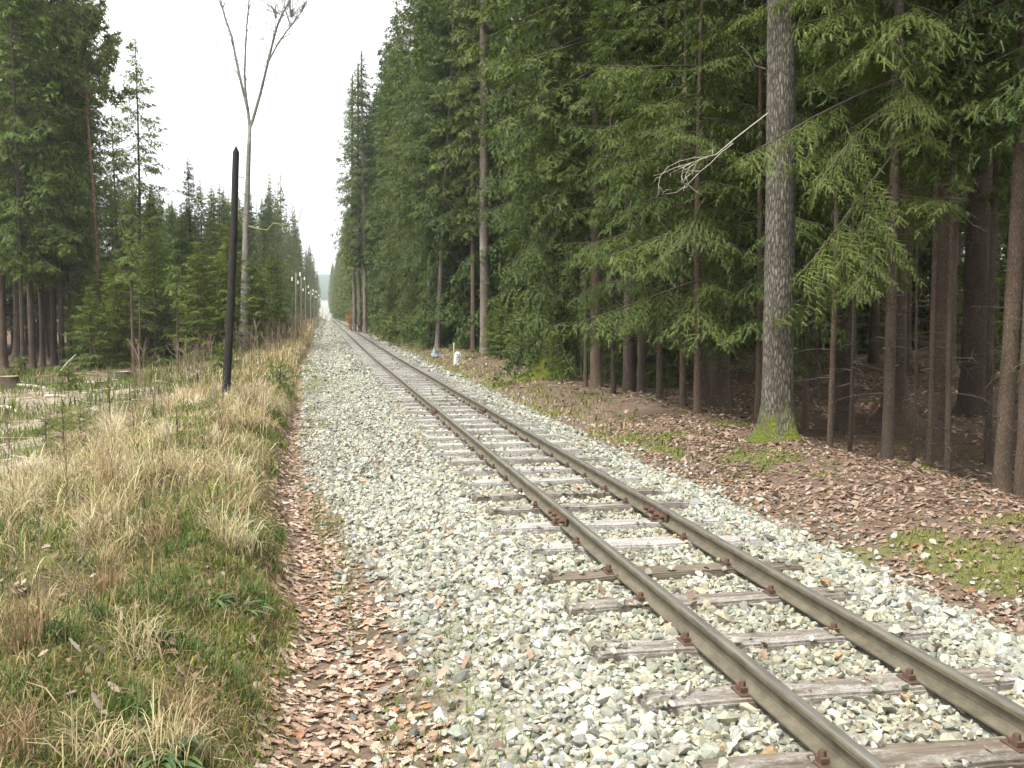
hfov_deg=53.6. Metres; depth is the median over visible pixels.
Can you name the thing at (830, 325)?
young spruce
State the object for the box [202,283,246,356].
young spruce
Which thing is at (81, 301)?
young spruce
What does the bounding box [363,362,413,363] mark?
sleeper
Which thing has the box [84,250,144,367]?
young spruce
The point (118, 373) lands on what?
tree stump
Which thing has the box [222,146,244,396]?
wooden pole
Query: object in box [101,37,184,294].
spruce tree
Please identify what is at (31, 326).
spruce tree
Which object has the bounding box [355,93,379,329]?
spruce tree
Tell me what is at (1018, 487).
spruce tree
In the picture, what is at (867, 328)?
young spruce
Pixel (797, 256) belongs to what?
spruce tree
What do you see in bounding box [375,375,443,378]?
sleeper
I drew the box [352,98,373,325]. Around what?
spruce tree
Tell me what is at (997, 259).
spruce tree
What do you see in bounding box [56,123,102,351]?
spruce tree
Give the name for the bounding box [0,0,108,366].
spruce tree
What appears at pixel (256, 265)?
young spruce
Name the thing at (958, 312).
spruce tree
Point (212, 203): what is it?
spruce tree
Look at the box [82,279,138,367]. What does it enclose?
young spruce
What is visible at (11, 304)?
spruce tree
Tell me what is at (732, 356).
spruce tree
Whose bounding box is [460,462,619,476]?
sleeper
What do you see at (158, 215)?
spruce tree
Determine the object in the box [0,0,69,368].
spruce tree
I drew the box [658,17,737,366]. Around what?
spruce tree
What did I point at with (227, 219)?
spruce tree
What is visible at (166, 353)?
young spruce
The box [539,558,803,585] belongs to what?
sleeper
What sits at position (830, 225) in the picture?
spruce tree
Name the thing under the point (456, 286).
spruce tree
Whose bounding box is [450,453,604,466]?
sleeper
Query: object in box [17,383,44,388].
fallen branch
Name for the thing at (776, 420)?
spruce tree
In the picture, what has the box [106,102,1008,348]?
spruce forest
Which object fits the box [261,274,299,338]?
young spruce
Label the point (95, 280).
young spruce
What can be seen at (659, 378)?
slim spruce
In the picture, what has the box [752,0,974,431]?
spruce tree
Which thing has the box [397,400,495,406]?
sleeper
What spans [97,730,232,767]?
woodrush plant
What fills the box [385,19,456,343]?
spruce tree
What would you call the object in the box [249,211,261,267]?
spruce tree
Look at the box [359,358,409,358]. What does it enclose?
sleeper
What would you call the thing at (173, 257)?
young spruce
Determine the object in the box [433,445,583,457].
sleeper
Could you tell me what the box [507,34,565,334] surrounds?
spruce tree
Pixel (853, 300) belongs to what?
slim spruce
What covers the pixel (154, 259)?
young spruce
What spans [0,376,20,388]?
tree stump
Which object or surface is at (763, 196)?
spruce tree
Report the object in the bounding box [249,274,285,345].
young spruce
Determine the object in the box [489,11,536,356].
spruce tree
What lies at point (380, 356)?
sleeper
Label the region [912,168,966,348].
spruce tree
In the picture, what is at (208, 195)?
spruce tree
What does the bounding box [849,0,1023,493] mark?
spruce tree
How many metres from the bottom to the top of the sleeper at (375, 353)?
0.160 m
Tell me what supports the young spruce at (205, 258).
on the ground at (820, 423)
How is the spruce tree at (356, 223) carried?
on the ground at (820, 423)
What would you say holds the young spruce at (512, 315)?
on the ground at (820, 423)
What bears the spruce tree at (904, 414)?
on the ground at (820, 423)
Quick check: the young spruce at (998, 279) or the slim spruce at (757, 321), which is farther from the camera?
the young spruce at (998, 279)
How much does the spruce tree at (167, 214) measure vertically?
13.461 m
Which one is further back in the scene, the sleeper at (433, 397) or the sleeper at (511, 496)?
the sleeper at (433, 397)
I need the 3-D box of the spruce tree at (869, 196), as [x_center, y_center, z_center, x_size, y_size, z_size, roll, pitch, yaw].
[9.948,-8.707,29.022,3.452,17.740,3.495,0,4,5]
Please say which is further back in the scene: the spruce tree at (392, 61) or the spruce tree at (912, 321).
the spruce tree at (392, 61)
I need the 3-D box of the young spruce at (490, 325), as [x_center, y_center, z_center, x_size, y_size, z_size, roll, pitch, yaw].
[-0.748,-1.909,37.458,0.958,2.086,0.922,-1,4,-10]
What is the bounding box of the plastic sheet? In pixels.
[430,348,447,356]
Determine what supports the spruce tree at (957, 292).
on the ground at (820, 423)
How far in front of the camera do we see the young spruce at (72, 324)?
55.41 m
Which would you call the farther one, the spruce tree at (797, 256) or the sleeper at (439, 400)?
the spruce tree at (797, 256)
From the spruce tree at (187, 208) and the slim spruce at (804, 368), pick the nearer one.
the slim spruce at (804, 368)
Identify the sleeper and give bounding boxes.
[355,353,399,354]
[358,357,404,358]
[359,356,404,356]
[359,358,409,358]
[362,359,412,360]
[362,361,413,362]
[362,363,417,365]
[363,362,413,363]
[364,365,418,366]
[365,367,423,368]
[367,366,420,366]
[367,368,427,370]
[369,369,430,372]
[371,371,434,373]
[374,372,438,374]
[375,374,441,375]
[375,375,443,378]
[377,377,446,379]
[377,379,448,382]
[379,381,454,384]
[382,383,458,385]
[382,385,460,388]
[387,388,470,394]
[388,388,467,390]
[392,391,479,396]
[393,394,484,399]
[395,396,487,402]
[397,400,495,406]
[399,403,502,409]
[404,407,508,414]
[411,411,517,418]
[413,415,522,424]
[416,420,537,429]
[425,425,546,434]
[426,431,559,442]
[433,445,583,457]
[436,438,572,449]
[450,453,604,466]
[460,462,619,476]
[464,473,637,488]
[472,485,664,503]
[488,497,686,516]
[496,514,723,535]
[525,532,767,555]
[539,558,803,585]
[564,585,860,616]
[591,621,934,663]
[637,666,1021,715]
[696,732,1023,767]
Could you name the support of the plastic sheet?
on the ground at (820, 423)
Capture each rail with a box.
[331,318,435,412]
[334,318,483,411]
[430,406,563,520]
[478,405,659,516]
[548,507,887,767]
[643,503,1023,740]
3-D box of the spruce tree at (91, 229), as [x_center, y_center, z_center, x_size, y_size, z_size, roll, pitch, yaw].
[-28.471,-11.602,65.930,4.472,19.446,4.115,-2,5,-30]
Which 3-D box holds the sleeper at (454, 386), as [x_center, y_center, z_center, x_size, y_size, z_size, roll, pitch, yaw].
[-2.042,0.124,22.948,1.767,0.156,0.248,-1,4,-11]
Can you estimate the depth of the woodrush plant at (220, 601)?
5.83 m
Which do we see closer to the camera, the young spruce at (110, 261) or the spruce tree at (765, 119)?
the spruce tree at (765, 119)
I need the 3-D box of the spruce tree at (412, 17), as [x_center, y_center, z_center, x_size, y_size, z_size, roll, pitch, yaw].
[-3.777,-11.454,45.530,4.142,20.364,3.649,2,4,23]
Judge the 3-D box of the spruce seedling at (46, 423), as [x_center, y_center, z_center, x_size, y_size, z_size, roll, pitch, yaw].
[-7.041,0.728,15.472,0.900,0.644,0.915,-1,4,-11]
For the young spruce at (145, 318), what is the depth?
45.85 m
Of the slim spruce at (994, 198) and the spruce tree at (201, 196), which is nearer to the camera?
the slim spruce at (994, 198)
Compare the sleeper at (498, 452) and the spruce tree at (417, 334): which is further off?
the spruce tree at (417, 334)
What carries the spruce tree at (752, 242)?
on the ground at (820, 423)
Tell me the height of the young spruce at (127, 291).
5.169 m
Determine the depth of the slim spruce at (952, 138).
11.60 m
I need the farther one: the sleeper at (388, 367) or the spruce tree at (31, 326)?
the spruce tree at (31, 326)
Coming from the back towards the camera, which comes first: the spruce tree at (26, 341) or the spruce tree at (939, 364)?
the spruce tree at (26, 341)
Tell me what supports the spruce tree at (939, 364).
on the ground at (820, 423)
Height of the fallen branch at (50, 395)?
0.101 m
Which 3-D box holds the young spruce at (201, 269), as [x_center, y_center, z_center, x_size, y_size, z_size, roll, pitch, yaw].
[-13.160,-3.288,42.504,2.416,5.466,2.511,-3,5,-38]
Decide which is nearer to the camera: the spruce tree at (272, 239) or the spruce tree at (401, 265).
the spruce tree at (401, 265)
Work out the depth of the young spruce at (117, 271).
57.47 m
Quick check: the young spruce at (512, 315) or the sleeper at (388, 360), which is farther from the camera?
the sleeper at (388, 360)
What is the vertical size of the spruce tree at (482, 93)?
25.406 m
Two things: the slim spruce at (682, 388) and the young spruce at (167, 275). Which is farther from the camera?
the young spruce at (167, 275)
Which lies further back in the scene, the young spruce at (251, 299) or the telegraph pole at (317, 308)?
the telegraph pole at (317, 308)
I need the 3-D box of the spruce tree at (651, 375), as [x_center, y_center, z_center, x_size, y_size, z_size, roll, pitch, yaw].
[3.078,-10.942,27.063,5.643,25.700,5.592,0,4,9]
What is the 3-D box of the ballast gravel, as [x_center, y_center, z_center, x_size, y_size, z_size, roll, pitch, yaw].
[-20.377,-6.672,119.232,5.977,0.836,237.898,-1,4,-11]
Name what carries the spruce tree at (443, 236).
on the ground at (820, 423)
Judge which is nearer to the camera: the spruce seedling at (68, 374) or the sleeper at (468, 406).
the sleeper at (468, 406)
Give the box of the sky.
[2,0,1004,300]
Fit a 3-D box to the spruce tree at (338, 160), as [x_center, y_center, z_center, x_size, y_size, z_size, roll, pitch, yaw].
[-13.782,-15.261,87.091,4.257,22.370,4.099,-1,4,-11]
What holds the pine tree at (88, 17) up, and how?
on the ground at (820, 423)
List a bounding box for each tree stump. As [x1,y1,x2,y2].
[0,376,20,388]
[69,367,80,372]
[115,371,132,380]
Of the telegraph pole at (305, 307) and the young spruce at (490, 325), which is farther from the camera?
the telegraph pole at (305, 307)
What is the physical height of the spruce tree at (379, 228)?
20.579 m
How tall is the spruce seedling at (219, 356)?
1.003 m
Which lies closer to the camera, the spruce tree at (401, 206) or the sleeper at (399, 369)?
the sleeper at (399, 369)
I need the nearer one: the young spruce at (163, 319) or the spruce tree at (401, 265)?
the young spruce at (163, 319)
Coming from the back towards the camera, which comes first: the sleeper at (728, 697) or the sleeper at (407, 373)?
the sleeper at (407, 373)
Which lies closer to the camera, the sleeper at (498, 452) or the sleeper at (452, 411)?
the sleeper at (498, 452)
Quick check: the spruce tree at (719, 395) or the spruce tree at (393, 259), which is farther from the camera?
the spruce tree at (393, 259)
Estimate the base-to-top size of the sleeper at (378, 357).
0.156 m
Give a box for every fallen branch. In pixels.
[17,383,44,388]
[44,394,67,397]
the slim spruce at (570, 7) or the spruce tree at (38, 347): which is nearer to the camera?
the slim spruce at (570, 7)
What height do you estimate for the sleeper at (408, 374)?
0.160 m
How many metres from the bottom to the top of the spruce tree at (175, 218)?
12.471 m
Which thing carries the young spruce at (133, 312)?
on the ground at (820, 423)
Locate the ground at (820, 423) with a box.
[0,253,1023,767]
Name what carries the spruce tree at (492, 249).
on the ground at (820, 423)
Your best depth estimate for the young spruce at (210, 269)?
59.95 m
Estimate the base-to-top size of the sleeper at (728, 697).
0.208 m
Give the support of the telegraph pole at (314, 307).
on the ground at (820, 423)
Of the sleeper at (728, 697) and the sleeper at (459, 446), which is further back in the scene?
the sleeper at (459, 446)
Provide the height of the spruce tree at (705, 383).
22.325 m
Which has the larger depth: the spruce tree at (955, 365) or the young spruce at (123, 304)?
the young spruce at (123, 304)
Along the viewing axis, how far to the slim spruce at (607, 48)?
19.03 m
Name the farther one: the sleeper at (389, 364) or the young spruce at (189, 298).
the young spruce at (189, 298)
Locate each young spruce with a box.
[49,216,113,357]
[56,267,119,367]
[61,285,116,369]
[64,267,103,361]
[64,280,82,353]
[68,253,125,366]
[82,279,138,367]
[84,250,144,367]
[100,288,137,358]
[102,257,127,348]
[102,281,141,358]
[105,250,136,328]
[113,175,155,372]
[114,216,188,365]
[117,238,159,369]
[117,265,144,354]
[118,278,145,358]
[120,272,170,364]
[122,261,182,357]
[134,247,175,352]
[138,271,194,364]
[144,282,181,344]
[153,216,217,357]
[155,252,186,350]
[162,236,200,365]
[166,236,196,337]
[170,242,225,364]
[176,241,213,346]
[178,240,237,355]
[178,250,213,350]
[184,248,219,307]
[194,226,271,361]
[202,203,272,353]
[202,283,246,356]
[206,257,259,340]
[222,261,266,346]
[235,257,276,349]
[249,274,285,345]
[250,263,273,331]
[258,264,270,297]
[259,270,288,341]
[261,246,293,328]
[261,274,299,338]
[269,290,291,337]
[270,251,293,327]
[376,283,400,340]
[480,305,503,356]
[484,298,516,359]
[497,297,535,365]
[664,276,693,358]
[709,259,750,354]
[818,283,865,347]
[856,279,885,353]
[929,242,1018,370]
[960,255,964,332]
[993,145,1023,384]
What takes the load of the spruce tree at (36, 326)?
on the ground at (820, 423)
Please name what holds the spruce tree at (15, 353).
on the ground at (820, 423)
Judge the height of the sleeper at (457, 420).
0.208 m
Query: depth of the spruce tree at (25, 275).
42.43 m
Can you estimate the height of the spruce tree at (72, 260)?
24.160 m
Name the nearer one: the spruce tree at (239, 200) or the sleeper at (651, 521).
the sleeper at (651, 521)
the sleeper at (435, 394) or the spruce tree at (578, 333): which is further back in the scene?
the spruce tree at (578, 333)
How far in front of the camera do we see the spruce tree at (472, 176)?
40.68 m
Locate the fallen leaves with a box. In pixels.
[0,347,1023,767]
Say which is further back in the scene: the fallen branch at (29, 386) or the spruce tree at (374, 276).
the spruce tree at (374, 276)
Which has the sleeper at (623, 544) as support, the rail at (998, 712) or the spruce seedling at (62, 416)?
the rail at (998, 712)
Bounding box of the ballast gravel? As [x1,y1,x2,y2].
[288,319,1023,767]
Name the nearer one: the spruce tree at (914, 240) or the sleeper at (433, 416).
the sleeper at (433, 416)
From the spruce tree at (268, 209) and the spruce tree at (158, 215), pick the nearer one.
the spruce tree at (158, 215)
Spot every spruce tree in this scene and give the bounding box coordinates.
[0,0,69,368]
[0,0,86,370]
[0,0,97,368]
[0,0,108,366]
[0,0,114,366]
[0,19,72,363]
[0,27,26,360]
[0,31,13,335]
[0,97,38,332]
[2,0,109,364]
[2,33,36,349]
[5,45,57,318]
[6,300,28,345]
[8,300,36,349]
[13,0,126,363]
[23,291,39,351]
[24,284,71,354]
[42,0,128,283]
[43,5,98,360]
[48,14,113,348]
[56,92,111,322]
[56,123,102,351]
[57,51,114,334]
[97,105,136,287]
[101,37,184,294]
[102,183,122,272]
[121,179,144,290]
[126,185,175,307]
[142,187,161,273]
[145,189,163,241]
[162,200,177,259]
[165,199,176,245]
[165,201,178,243]
[173,205,185,255]
[175,155,210,286]
[177,197,197,253]
[186,179,215,299]
[202,185,226,277]
[204,187,224,282]
[210,183,229,253]
[219,192,229,269]
[222,194,238,256]
[229,192,251,260]
[238,193,261,276]
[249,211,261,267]
[253,198,273,281]
[257,195,282,289]
[259,215,279,275]
[329,74,372,331]
[336,63,376,332]
[339,50,381,333]
[348,195,369,312]
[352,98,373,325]
[354,65,394,331]
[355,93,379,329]
[356,29,395,333]
[361,1,416,334]
[361,108,382,327]
[363,0,433,341]
[364,19,414,336]
[364,51,402,333]
[367,153,383,329]
[369,4,420,337]
[380,50,416,293]
[382,0,456,346]
[383,0,464,347]
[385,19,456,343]
[393,9,458,336]
[394,0,501,349]
[400,1,512,348]
[400,5,470,348]
[402,0,479,348]
[404,0,523,355]
[427,0,521,351]
[445,0,524,354]
[453,0,545,361]
[458,0,651,388]
[474,2,567,352]
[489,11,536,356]
[490,0,536,350]
[491,2,533,331]
[497,22,621,362]
[504,1,637,372]
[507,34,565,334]
[522,4,622,376]
[525,4,709,387]
[569,35,691,377]
[573,0,696,391]
[577,0,712,392]
[608,0,826,406]
[653,0,765,398]
[653,0,804,443]
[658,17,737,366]
[673,1,756,373]
[687,24,754,284]
[689,32,764,362]
[723,0,979,460]
[732,2,831,344]
[732,59,757,348]
[732,112,764,307]
[734,0,805,348]
[738,8,764,352]
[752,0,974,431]
[752,3,873,386]
[754,122,821,365]
[796,0,887,395]
[798,186,803,355]
[803,11,912,377]
[805,0,999,425]
[819,253,829,350]
[831,0,1017,460]
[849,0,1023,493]
[857,177,921,349]
[858,2,910,364]
[864,177,932,309]
[866,178,938,356]
[881,77,970,370]
[887,32,1012,351]
[889,5,1018,416]
[911,222,929,346]
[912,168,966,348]
[914,0,1023,496]
[915,92,1012,376]
[920,121,1012,365]
[920,151,1009,355]
[921,242,928,339]
[923,237,931,340]
[961,157,1008,309]
[964,98,1011,357]
[996,160,1010,351]
[998,127,1011,304]
[999,39,1023,368]
[999,152,1012,293]
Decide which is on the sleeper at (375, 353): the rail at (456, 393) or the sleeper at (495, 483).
the rail at (456, 393)
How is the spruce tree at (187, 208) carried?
on the ground at (820, 423)
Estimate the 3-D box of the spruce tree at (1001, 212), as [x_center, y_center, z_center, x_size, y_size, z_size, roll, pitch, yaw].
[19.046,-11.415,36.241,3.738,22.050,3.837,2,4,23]
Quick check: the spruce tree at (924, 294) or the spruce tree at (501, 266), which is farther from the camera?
the spruce tree at (924, 294)
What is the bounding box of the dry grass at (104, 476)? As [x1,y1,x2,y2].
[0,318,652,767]
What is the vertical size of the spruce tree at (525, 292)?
23.430 m
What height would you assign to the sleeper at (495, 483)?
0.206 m
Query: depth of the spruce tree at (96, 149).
73.34 m
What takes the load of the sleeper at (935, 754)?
on the ground at (820, 423)
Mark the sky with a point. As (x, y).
(301, 118)
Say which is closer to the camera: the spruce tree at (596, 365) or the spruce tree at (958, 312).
the spruce tree at (596, 365)
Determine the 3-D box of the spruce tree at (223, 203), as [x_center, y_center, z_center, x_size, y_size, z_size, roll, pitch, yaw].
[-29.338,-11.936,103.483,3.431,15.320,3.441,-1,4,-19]
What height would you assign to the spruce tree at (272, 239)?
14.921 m
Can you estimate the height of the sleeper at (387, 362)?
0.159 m
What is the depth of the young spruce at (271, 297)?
59.66 m
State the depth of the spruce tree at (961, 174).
24.64 m
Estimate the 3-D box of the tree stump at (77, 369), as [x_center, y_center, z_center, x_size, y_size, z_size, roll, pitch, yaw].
[-17.374,-0.508,40.254,0.569,0.360,0.584,1,4,7]
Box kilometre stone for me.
[453,351,460,365]
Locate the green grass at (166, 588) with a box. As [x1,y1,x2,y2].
[0,344,1017,767]
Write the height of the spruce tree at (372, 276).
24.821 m
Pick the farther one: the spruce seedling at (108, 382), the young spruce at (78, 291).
the young spruce at (78, 291)
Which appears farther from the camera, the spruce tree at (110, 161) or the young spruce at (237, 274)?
the spruce tree at (110, 161)
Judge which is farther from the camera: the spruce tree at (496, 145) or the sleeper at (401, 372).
the spruce tree at (496, 145)
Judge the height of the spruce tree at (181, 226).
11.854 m
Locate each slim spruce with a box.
[522,0,638,386]
[537,0,713,393]
[567,0,804,413]
[580,0,766,407]
[581,0,757,399]
[673,0,907,422]
[683,1,880,433]
[796,0,883,445]
[818,0,900,451]
[858,4,973,462]
[896,0,1022,474]
[897,0,999,467]
[937,1,1022,466]
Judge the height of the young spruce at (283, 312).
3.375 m
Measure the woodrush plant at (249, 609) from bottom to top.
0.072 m
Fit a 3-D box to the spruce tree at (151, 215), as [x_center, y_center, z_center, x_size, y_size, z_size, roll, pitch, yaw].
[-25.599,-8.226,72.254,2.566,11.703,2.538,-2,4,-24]
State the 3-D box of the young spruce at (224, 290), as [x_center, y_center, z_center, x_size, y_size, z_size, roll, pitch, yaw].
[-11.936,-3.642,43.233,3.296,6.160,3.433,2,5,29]
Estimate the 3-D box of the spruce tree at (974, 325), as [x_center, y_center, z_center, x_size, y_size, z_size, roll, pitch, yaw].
[9.114,-10.744,19.428,3.874,23.375,3.906,-3,5,-33]
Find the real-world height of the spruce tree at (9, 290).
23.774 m
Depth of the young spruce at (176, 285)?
36.79 m
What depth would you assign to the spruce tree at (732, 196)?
34.02 m
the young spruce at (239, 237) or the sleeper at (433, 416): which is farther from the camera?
the young spruce at (239, 237)
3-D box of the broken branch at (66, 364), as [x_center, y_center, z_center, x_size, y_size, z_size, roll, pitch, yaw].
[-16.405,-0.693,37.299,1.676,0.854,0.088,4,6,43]
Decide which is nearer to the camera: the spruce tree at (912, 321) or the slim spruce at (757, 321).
the slim spruce at (757, 321)
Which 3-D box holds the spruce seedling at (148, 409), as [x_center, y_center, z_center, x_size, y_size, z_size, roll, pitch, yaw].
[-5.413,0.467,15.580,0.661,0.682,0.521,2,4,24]
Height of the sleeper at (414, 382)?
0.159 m
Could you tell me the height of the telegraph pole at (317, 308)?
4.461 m
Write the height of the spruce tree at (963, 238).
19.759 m
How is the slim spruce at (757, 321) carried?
on the ground at (820, 423)
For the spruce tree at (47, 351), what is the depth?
50.61 m
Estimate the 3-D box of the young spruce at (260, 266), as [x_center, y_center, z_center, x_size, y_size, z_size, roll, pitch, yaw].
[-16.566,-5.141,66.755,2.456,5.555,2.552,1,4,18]
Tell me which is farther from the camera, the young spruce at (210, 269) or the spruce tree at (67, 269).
the young spruce at (210, 269)
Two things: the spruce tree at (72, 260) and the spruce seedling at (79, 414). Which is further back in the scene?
the spruce tree at (72, 260)
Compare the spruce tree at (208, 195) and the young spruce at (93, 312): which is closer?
the young spruce at (93, 312)
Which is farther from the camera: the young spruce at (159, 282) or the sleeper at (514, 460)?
the young spruce at (159, 282)
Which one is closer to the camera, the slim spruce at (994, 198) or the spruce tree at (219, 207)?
the slim spruce at (994, 198)
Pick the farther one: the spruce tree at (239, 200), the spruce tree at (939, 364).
the spruce tree at (239, 200)
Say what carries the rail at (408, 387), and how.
on the sleeper at (375, 353)
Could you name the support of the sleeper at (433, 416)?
on the ground at (820, 423)
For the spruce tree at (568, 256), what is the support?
on the ground at (820, 423)
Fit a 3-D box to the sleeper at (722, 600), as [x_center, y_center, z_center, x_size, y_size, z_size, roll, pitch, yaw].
[1.191,1.304,5.960,1.792,0.208,0.215,-1,4,-11]
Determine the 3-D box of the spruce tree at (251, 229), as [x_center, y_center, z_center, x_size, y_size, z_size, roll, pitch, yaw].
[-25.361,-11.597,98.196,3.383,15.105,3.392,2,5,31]
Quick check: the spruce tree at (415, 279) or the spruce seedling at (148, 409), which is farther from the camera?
the spruce tree at (415, 279)
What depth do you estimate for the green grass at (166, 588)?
5.56 m
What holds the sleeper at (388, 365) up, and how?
on the ground at (820, 423)
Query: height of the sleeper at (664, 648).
0.206 m
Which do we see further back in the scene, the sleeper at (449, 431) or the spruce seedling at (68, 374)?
the spruce seedling at (68, 374)
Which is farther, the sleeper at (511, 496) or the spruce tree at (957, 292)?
the spruce tree at (957, 292)
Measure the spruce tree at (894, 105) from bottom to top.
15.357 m
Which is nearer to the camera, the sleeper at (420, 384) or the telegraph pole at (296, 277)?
the sleeper at (420, 384)
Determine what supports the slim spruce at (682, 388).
on the ground at (820, 423)
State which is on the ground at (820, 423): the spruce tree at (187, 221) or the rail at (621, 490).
the spruce tree at (187, 221)
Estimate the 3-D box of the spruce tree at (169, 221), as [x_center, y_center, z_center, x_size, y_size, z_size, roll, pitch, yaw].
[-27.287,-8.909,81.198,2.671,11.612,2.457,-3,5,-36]
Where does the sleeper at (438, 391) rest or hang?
on the ground at (820, 423)
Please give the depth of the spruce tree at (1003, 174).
35.27 m
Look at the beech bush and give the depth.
91.81 m
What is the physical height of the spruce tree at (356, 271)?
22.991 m
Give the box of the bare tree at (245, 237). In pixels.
[174,0,319,353]
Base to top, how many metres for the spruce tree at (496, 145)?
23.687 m
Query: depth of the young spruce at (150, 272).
48.59 m
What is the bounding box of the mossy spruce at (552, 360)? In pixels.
[451,0,603,387]
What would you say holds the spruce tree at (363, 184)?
on the ground at (820, 423)
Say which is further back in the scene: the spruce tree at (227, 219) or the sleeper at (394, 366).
the spruce tree at (227, 219)
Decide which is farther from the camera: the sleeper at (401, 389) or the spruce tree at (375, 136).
the spruce tree at (375, 136)
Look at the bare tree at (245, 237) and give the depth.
46.91 m
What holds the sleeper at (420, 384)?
on the ground at (820, 423)
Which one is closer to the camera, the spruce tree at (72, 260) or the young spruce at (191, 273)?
the spruce tree at (72, 260)
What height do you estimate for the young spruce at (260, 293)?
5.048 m
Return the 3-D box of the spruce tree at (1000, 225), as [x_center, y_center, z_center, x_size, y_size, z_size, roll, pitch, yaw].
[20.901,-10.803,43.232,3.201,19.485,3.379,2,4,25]
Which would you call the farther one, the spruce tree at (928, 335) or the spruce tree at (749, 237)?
the spruce tree at (928, 335)
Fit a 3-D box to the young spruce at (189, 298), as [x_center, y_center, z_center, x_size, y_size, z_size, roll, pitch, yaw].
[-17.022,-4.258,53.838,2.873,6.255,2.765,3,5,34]
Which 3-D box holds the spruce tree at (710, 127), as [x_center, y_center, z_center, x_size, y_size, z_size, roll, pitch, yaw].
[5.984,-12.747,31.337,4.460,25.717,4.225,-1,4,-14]
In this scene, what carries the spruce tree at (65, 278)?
on the ground at (820, 423)
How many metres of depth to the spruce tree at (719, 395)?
20.34 m
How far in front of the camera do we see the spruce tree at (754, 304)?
50.48 m
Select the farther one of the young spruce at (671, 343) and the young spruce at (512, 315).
the young spruce at (671, 343)
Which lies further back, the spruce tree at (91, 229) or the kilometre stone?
the spruce tree at (91, 229)
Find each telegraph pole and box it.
[291,273,300,339]
[297,277,304,331]
[302,285,308,326]
[308,289,313,327]
[312,291,316,326]
[315,295,318,324]
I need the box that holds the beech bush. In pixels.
[343,310,352,329]
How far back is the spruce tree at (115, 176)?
59.76 m
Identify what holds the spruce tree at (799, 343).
on the ground at (820, 423)
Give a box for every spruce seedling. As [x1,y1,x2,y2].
[3,355,33,374]
[21,411,64,444]
[43,396,81,457]
[47,361,90,391]
[52,403,102,441]
[95,369,123,416]
[117,378,141,415]
[136,392,165,419]
[138,406,226,452]
[207,340,243,376]
[260,360,305,388]
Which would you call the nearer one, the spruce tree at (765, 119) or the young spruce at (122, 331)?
the spruce tree at (765, 119)
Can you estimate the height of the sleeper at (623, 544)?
0.207 m
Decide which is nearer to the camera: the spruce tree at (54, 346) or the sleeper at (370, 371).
the sleeper at (370, 371)
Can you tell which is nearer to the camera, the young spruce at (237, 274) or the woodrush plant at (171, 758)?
the woodrush plant at (171, 758)
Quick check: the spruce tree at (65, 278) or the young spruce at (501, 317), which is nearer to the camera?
the young spruce at (501, 317)
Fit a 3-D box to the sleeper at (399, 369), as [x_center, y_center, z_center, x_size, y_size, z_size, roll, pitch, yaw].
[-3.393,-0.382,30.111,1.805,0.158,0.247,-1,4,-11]
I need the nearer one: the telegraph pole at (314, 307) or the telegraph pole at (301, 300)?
the telegraph pole at (301, 300)
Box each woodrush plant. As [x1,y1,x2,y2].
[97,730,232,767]
[204,591,245,610]
[211,599,275,616]
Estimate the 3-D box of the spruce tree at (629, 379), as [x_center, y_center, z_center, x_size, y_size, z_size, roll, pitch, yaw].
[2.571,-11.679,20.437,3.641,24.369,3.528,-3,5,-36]
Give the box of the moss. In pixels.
[17,354,1023,767]
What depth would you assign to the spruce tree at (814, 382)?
26.33 m
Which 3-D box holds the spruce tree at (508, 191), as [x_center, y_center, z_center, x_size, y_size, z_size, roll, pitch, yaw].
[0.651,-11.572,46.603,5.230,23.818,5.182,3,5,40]
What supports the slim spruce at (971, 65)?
on the ground at (820, 423)
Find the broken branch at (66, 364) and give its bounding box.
[57,354,75,374]
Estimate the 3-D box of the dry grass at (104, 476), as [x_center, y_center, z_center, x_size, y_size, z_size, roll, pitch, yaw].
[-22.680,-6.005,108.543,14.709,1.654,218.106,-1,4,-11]
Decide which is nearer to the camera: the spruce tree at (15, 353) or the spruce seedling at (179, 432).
the spruce seedling at (179, 432)
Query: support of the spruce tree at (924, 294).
on the ground at (820, 423)
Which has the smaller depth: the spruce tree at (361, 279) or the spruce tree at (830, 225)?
the spruce tree at (830, 225)
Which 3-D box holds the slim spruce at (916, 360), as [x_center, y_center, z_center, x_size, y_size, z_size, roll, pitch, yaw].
[5.285,-1.735,13.161,1.069,6.388,1.241,-3,5,-37]
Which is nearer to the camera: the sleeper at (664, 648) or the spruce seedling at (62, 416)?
the sleeper at (664, 648)
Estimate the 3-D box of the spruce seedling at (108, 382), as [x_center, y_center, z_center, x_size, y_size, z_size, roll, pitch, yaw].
[-6.476,0.276,16.289,0.452,1.107,0.469,2,5,27]
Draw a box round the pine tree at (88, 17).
[28,0,135,350]
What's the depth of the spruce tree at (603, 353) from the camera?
30.13 m
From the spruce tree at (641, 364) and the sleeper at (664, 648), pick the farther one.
the spruce tree at (641, 364)
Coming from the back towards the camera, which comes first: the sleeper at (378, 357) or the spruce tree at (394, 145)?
the spruce tree at (394, 145)
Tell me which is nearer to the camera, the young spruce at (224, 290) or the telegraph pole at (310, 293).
the young spruce at (224, 290)
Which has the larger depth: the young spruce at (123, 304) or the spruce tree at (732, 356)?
the young spruce at (123, 304)
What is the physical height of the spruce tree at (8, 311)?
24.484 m
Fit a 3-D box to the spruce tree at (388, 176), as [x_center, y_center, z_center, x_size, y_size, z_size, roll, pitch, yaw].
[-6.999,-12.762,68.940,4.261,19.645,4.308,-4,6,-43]
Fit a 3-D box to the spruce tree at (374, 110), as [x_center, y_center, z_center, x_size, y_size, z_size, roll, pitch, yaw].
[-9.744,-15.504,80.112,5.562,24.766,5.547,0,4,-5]
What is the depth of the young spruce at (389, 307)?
61.77 m
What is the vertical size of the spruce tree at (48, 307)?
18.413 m
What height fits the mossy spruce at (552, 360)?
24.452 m

